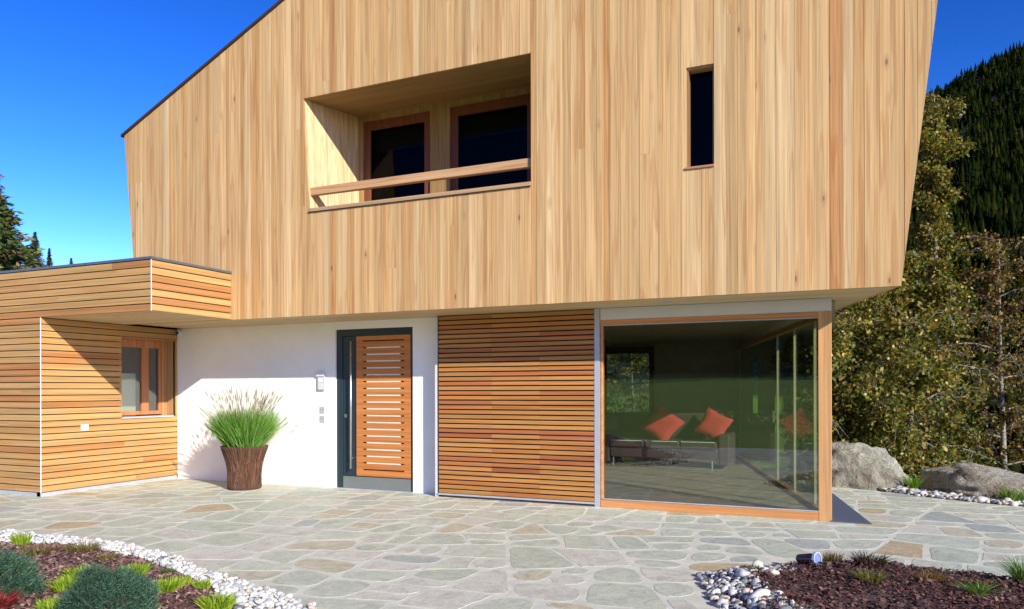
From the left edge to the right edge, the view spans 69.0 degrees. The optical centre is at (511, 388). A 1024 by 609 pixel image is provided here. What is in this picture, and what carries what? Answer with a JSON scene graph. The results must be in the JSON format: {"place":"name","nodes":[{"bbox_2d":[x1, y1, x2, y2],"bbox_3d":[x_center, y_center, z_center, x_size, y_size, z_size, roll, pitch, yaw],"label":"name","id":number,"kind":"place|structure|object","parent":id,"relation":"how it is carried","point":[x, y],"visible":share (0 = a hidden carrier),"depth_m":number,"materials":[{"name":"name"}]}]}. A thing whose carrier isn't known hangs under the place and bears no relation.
{"place":"outdoors","nodes":[
{"label":"outdoors","id":0,"kind":"place"},
{"bbox_2d":[176,393,811,467],"bbox_3d":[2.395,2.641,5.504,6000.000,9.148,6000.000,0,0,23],"label":"ground","id":1,"kind":"structure","parent":0,"point":[784,460],"depth_m":82.01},
{"bbox_2d":[0,174,45,270],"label":"spruce tree","id":2,"kind":"object","parent":1,"relation":"on","point":[14,255],"visible":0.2,"depth_m":26.37,"materials":[{"name":"green plant"}]},
{"bbox_2d":[25,232,45,267],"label":"spruce tree","id":3,"kind":"object","parent":1,"relation":"on","point":[36,243],"visible":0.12,"depth_m":48.86,"materials":[{"name":"green plant"}]},
{"bbox_2d":[46,248,53,266],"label":"spruce tree","id":4,"kind":"object","parent":1,"relation":"on","point":[49,262],"visible":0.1,"depth_m":120.79,"materials":[{"name":"green plant"}]},
{"bbox_2d":[0,256,231,496],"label":"annex","id":5,"kind":"object","parent":1,"relation":"on","point":[79,345],"visible":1,"depth_m":10.35,"materials":[{"name":"wood"}]},
{"bbox_2d":[81,424,88,430],"bbox_3d":[-6.112,0.553,10.655,0.017,0.090,0.120,0,0,23],"label":"wall socket","id":6,"kind":"object","parent":5,"relation":"attached to","point":[84,427],"depth_m":10.65,"materials":[{"name":"white plastic"}]},
{"bbox_2d":[119,336,177,418],"bbox_3d":[-5.835,-0.169,11.751,0.378,1.243,1.053,0,0,23],"label":"window","id":7,"kind":"structure","parent":5,"relation":"in","point":[165,390],"depth_m":11.89,"materials":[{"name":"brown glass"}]},
{"bbox_2d":[0,541,235,608],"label":"bark mulch","id":8,"kind":"object","parent":1,"relation":"on","point":[92,555],"visible":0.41,"depth_m":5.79,"materials":[{"name":"brown wood"}]},
{"bbox_2d":[0,589,26,608],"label":"red groundcover","id":9,"kind":"object","parent":8,"relation":"on","point":[6,601],"visible":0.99,"depth_m":4.77,"materials":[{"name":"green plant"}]},
{"bbox_2d":[10,531,33,545],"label":"sedum tuft","id":10,"kind":"object","parent":8,"relation":"on","point":[22,539],"visible":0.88,"depth_m":6.71,"materials":[{"name":"green plant"}]},
{"bbox_2d":[0,543,52,597],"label":"dwarf conifer","id":11,"kind":"object","parent":8,"relation":"on","point":[20,576],"visible":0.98,"depth_m":5.05,"materials":[{"name":"green plant"}]},
{"bbox_2d":[16,543,59,556],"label":"plant","id":12,"kind":"object","parent":8,"relation":"on","point":[29,551],"visible":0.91,"depth_m":6.30,"materials":[{"name":"brown plant"}]},
{"bbox_2d":[29,594,68,608],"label":"sedum tuft","id":13,"kind":"object","parent":8,"relation":"on","point":[48,603],"visible":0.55,"depth_m":4.63,"materials":[{"name":"green plant"}]},
{"bbox_2d":[42,574,81,592],"bbox_3d":[-3.101,1.375,5.224,0.291,0.130,0.288,0,0,23],"label":"sedum tuft","id":14,"kind":"object","parent":8,"relation":"on","point":[59,585],"visible":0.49,"depth_m":5.17,"materials":[{"name":"green plant"}]},
{"bbox_2d":[52,540,104,552],"bbox_3d":[-3.717,1.392,6.453,0.438,0.127,0.466,0,0,23],"label":"plant","id":15,"kind":"object","parent":8,"relation":"on","point":[80,547],"visible":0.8,"depth_m":6.45,"materials":[{"name":"brown plant"}]},
{"bbox_2d":[60,563,100,578],"bbox_3d":[-3.208,1.377,5.546,0.276,0.123,0.274,0,0,23],"label":"sedum tuft","id":16,"kind":"object","parent":8,"relation":"on","point":[71,571],"visible":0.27,"depth_m":5.51,"materials":[{"name":"green plant"}]},
{"bbox_2d":[50,559,163,608],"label":"dwarf conifer","id":17,"kind":"object","parent":8,"relation":"on","point":[125,587],"visible":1,"depth_m":4.56,"materials":[{"name":"green plant"}]},
{"bbox_2d":[96,553,118,560],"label":"plant","id":18,"kind":"object","parent":8,"relation":"on","point":[109,556],"visible":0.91,"depth_m":6.06,"materials":[{"name":"brown plant"}]},
{"bbox_2d":[117,560,154,574],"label":"sedum tuft","id":19,"kind":"object","parent":8,"relation":"on","point":[146,567],"visible":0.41,"depth_m":5.63,"materials":[{"name":"green plant"}]},
{"bbox_2d":[0,528,316,608],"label":"pebble edging","id":20,"kind":"object","parent":8,"relation":"on","point":[250,596],"visible":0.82,"depth_m":5.71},
{"bbox_2d":[159,567,174,573],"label":"plant","id":21,"kind":"object","parent":8,"relation":"on","point":[166,571],"visible":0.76,"depth_m":5.80,"materials":[{"name":"green plant"}]},
{"bbox_2d":[153,574,190,593],"bbox_3d":[-2.395,1.377,5.181,0.280,0.123,0.274,0,0,23],"label":"sedum tuft","id":22,"kind":"object","parent":8,"relation":"on","point":[168,585],"visible":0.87,"depth_m":5.15,"materials":[{"name":"green plant"}]},
{"bbox_2d":[171,574,193,585],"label":"sedum tuft","id":23,"kind":"object","parent":8,"relation":"on","point":[189,580],"visible":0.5,"depth_m":5.39,"materials":[{"name":"green plant"}]},
{"bbox_2d":[191,576,213,589],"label":"sedum tuft","id":24,"kind":"object","parent":8,"relation":"on","point":[202,584],"visible":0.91,"depth_m":5.34,"materials":[{"name":"green plant"}]},
{"bbox_2d":[194,592,239,608],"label":"sedum tuft","id":25,"kind":"object","parent":8,"relation":"on","point":[217,602],"visible":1,"depth_m":4.78,"materials":[{"name":"green plant"}]},
{"bbox_2d":[121,0,937,524],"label":"house","id":26,"kind":"structure","parent":1,"relation":"on","point":[459,248],"depth_m":9.39,"materials":[{"name":"brown wood"}]},
{"bbox_2d":[316,372,324,390],"bbox_3d":[-2.823,-0.109,10.995,0.135,0.270,0.044,0,0,23],"label":"intercom","id":27,"kind":"object","parent":26,"relation":"attached to","point":[320,381],"visible":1,"depth_m":10.98,"materials":[{"name":"grey plastic"}]},
{"bbox_2d":[320,406,324,412],"bbox_3d":[-2.804,0.312,11.005,0.080,0.099,0.011,0,0,23],"label":"switch plate","id":28,"kind":"object","parent":26,"relation":"attached to","point":[322,409],"visible":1,"depth_m":11.00,"materials":[{"name":"grey plastic"}]},
{"bbox_2d":[320,416,324,421],"bbox_3d":[-2.804,0.447,11.005,0.080,0.099,0.011,0,0,23],"label":"switch plate","id":29,"kind":"object","parent":26,"relation":"attached to","point":[322,418],"visible":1,"depth_m":11.00,"materials":[{"name":"grey plastic"}]},
{"bbox_2d":[335,327,412,492],"bbox_3d":[-1.973,0.294,10.693,1.315,2.324,0.164,0,0,23],"label":"front door","id":30,"kind":"structure","parent":26,"relation":"in","point":[375,373],"depth_m":10.67,"materials":[{"name":"wood"}]},
{"bbox_2d":[364,111,429,201],"bbox_3d":[-1.631,-3.126,10.674,1.120,1.520,0.070,0,0,23],"label":"balcony door","id":31,"kind":"structure","parent":26,"relation":"in","point":[396,146],"depth_m":10.66,"materials":[{"name":"black glass"}]},
{"bbox_2d":[451,94,530,190],"bbox_3d":[-0.260,-3.129,10.079,1.250,1.520,0.070,0,0,23],"label":"balcony door","id":32,"kind":"structure","parent":26,"relation":"in","point":[499,130],"depth_m":10.07,"materials":[{"name":"black glass"}]},
{"bbox_2d":[605,347,654,414],"bbox_3d":[2.479,-0.160,15.897,1.130,1.450,0.100,0,0,23],"label":"rear window","id":33,"kind":"structure","parent":26,"relation":"in","point":[617,350],"depth_m":15.70,"materials":[{"name":"black glass"}]},
{"bbox_2d":[605,412,734,468],"bbox_3d":[2.801,0.914,13.480,2.300,0.940,0.880,0,0,23],"label":"sofa","id":34,"kind":"object","parent":26,"relation":"on","point":[630,437],"visible":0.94,"depth_m":13.33,"materials":[{"name":"fabric"}]},
{"bbox_2d":[640,403,684,439],"bbox_3d":[2.705,0.644,13.412,0.814,0.774,0.278,0,0,23],"label":"cushion","id":35,"kind":"object","parent":34,"relation":"on","point":[662,422],"visible":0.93,"depth_m":13.35,"materials":[{"name":"red fabric"}]},
{"bbox_2d":[694,407,732,440],"bbox_3d":[3.539,0.642,13.072,0.676,0.643,0.247,0,0,23],"label":"cushion","id":36,"kind":"object","parent":34,"relation":"on","point":[713,425],"visible":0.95,"depth_m":13.01,"materials":[{"name":"red fabric"}]},
{"bbox_2d":[685,64,713,169],"bbox_3d":[2.028,-2.883,7.980,0.302,1.088,0.220,0,0,23],"label":"narrow window","id":37,"kind":"structure","parent":26,"relation":"in","point":[700,80],"depth_m":8.02,"materials":[{"name":"black glass"}]},
{"bbox_2d":[607,354,648,412],"bbox_3d":[3.553,2.344,24.834,4.272,9.027,5.138,0,0,23],"label":"birch tree","id":38,"kind":"object","parent":1,"relation":"on","point":[634,360],"visible":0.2,"depth_m":24.82,"materials":[{"name":"green plant"}]},
{"bbox_2d":[607,354,648,412],"bbox_3d":[3.711,1.661,29.719,6.239,10.626,5.643,0,0,23],"label":"birch tree","id":39,"kind":"object","parent":1,"relation":"on","point":[609,356],"visible":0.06,"depth_m":28.94,"materials":[{"name":"green plant"}]},
{"bbox_2d":[784,442,909,490],"bbox_3d":[5.041,1.444,11.263,1.768,1.306,1.393,0,0,23],"label":"boulder","id":40,"kind":"object","parent":1,"relation":"on","point":[861,466],"visible":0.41,"depth_m":10.80,"materials":[{"name":"grey stone"}]},
{"bbox_2d":[761,289,962,474],"bbox_3d":[6.130,-0.123,13.532,3.076,4.478,3.627,0,0,-5],"label":"birch tree","id":41,"kind":"object","parent":1,"relation":"on","point":[853,338],"visible":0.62,"depth_m":12.78,"materials":[{"name":"green plant"}]},
{"bbox_2d":[701,556,1023,608],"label":"bark mulch","id":42,"kind":"object","parent":1,"relation":"on","point":[898,605],"visible":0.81,"depth_m":5.05,"materials":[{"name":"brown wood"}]},
{"bbox_2d":[735,569,750,577],"bbox_3d":[1.674,1.348,5.397,0.100,0.081,0.077,0,0,-7],"label":"stone","id":43,"kind":"object","parent":42,"relation":"on","point":[741,573],"visible":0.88,"depth_m":5.37,"materials":[{"name":"white stone"}]},
{"bbox_2d":[752,560,763,566],"bbox_3d":[1.893,1.372,5.734,0.088,0.095,0.082,0,0,23],"label":"stone","id":44,"kind":"object","parent":42,"relation":"on","point":[757,562],"visible":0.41,"depth_m":5.72,"materials":[{"name":"white stone"}]},
{"bbox_2d":[747,588,770,599],"bbox_3d":[1.644,1.402,4.916,0.185,0.163,0.154,0,0,23],"label":"stone","id":45,"kind":"object","parent":42,"relation":"on","point":[760,592],"visible":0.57,"depth_m":4.88,"materials":[{"name":"white stone"}]},
{"bbox_2d":[765,569,779,576],"bbox_3d":[1.897,1.344,5.415,0.071,0.066,0.093,0,0,-32],"label":"stone","id":46,"kind":"object","parent":42,"relation":"on","point":[773,571],"visible":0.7,"depth_m":5.39,"materials":[{"name":"white stone"}]},
{"bbox_2d":[747,602,819,608],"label":"stone","id":47,"kind":"object","parent":42,"relation":"on","point":[752,604],"visible":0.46,"depth_m":4.69,"materials":[{"name":"grey stone"}]},
{"bbox_2d":[795,552,821,565],"bbox_3d":[2.356,1.370,5.935,0.112,0.169,0.201,0,0,-35],"label":"garden spotlight","id":48,"kind":"object","parent":42,"relation":"on","point":[815,557],"visible":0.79,"depth_m":5.89,"materials":[{"name":"metal"}]},
{"bbox_2d":[817,549,844,565],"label":"plant","id":49,"kind":"object","parent":42,"relation":"on","point":[833,558],"visible":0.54,"depth_m":5.96,"materials":[{"name":"brown plant"}]},
{"bbox_2d":[695,563,1007,608],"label":"pebble edging","id":50,"kind":"object","parent":42,"relation":"on","point":[713,593],"visible":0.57,"depth_m":5.19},
{"bbox_2d":[747,564,762,570],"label":"plant","id":51,"kind":"object","parent":50,"relation":"on","point":[755,567],"visible":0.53,"depth_m":5.60,"materials":[{"name":"brown plant"}]},
{"bbox_2d":[845,567,892,583],"bbox_3d":[2.501,1.329,5.217,0.337,0.128,0.281,0,0,23],"label":"plant","id":52,"kind":"object","parent":42,"relation":"on","point":[861,576],"visible":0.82,"depth_m":5.20,"materials":[{"name":"green plant"}]},
{"bbox_2d":[843,549,896,568],"bbox_3d":[2.724,1.318,5.695,0.394,0.140,0.424,0,0,5],"label":"plant","id":53,"kind":"object","parent":42,"relation":"on","point":[882,561],"visible":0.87,"depth_m":5.65,"materials":[{"name":"brown plant"}]},
{"bbox_2d":[906,570,952,583],"bbox_3d":[2.980,1.357,5.305,0.287,0.117,0.285,0,0,44],"label":"plant","id":54,"kind":"object","parent":42,"relation":"on","point":[933,576],"visible":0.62,"depth_m":5.31,"materials":[{"name":"green plant"}]},
{"bbox_2d":[943,576,1007,596],"bbox_3d":[3.069,1.327,4.900,0.411,0.149,0.394,0,0,23],"label":"grass clump","id":55,"kind":"object","parent":42,"relation":"on","point":[982,592],"visible":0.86,"depth_m":4.90,"materials":[{"name":"green plant"}]},
{"bbox_2d":[987,552,1023,584],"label":"grass clump","id":56,"kind":"object","parent":42,"relation":"on","point":[1017,575],"visible":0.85,"depth_m":5.29,"materials":[{"name":"green plant"}]},
{"bbox_2d":[806,246,1002,486],"bbox_3d":[7.559,0.327,13.960,3.810,5.900,3.212,0,0,1],"label":"birch tree","id":57,"kind":"object","parent":1,"relation":"on","point":[918,291],"visible":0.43,"depth_m":13.39,"materials":[{"name":"green plant"}]},
{"bbox_2d":[900,90,988,468],"bbox_3d":[9.352,-0.188,16.355,2.207,12.758,2.494,0,0,23],"label":"birch tree","id":58,"kind":"object","parent":1,"relation":"on","point":[935,135],"visible":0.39,"depth_m":16.11,"materials":[{"name":"green plant"}]},
{"bbox_2d":[878,485,1023,505],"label":"pebble edging","id":59,"kind":"object","parent":1,"relation":"on","point":[907,490],"visible":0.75,"depth_m":9.71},
{"bbox_2d":[901,475,925,488],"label":"grass clump","id":60,"kind":"object","parent":59,"relation":"on","point":[914,484],"visible":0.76,"depth_m":10.36,"materials":[{"name":"green plant"}]},
{"bbox_2d":[996,487,1023,501],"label":"grass clump","id":61,"kind":"object","parent":59,"relation":"on","point":[1013,496],"visible":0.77,"depth_m":9.27,"materials":[{"name":"green plant"}]},
{"bbox_2d":[918,463,1023,499],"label":"boulder","id":62,"kind":"object","parent":1,"relation":"on","point":[970,479],"visible":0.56,"depth_m":9.82,"materials":[{"name":"grey stone"}]},
{"bbox_2d":[920,229,1023,470],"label":"birch tree","id":63,"kind":"object","parent":1,"relation":"on","point":[997,281],"visible":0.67,"depth_m":15.73,"materials":[{"name":"green plant"}]},
{"bbox_2d":[0,459,1023,608],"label":"terrace paving","id":64,"kind":"structure","parent":0,"point":[603,594],"depth_m":7.20,"materials":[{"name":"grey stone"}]},
{"bbox_2d":[198,386,298,490],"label":"potted grass","id":65,"kind":"object","parent":64,"relation":"on","point":[245,438],"depth_m":10.65,"materials":[{"name":"green plant"}]},
{"bbox_2d":[0,0,1023,265],"label":"sky","id":66,"kind":"structure","parent":0,"point":[75,75],"materials":[{"name":"blue"}]},
{"bbox_2d":[607,57,1023,427],"bbox_3d":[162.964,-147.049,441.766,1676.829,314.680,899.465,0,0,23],"label":"mountain","id":67,"kind":"structure","parent":0,"point":[783,380],"depth_m":244.91,"materials":[{"name":"green plant"}]},
{"bbox_2d":[783,41,1023,473],"bbox_3d":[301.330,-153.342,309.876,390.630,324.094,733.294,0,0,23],"label":"conifer forest","id":68,"kind":"object","parent":67,"relation":"on","point":[984,206],"visible":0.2,"depth_m":315.80,"materials":[{"name":"green plant"}]}
]}

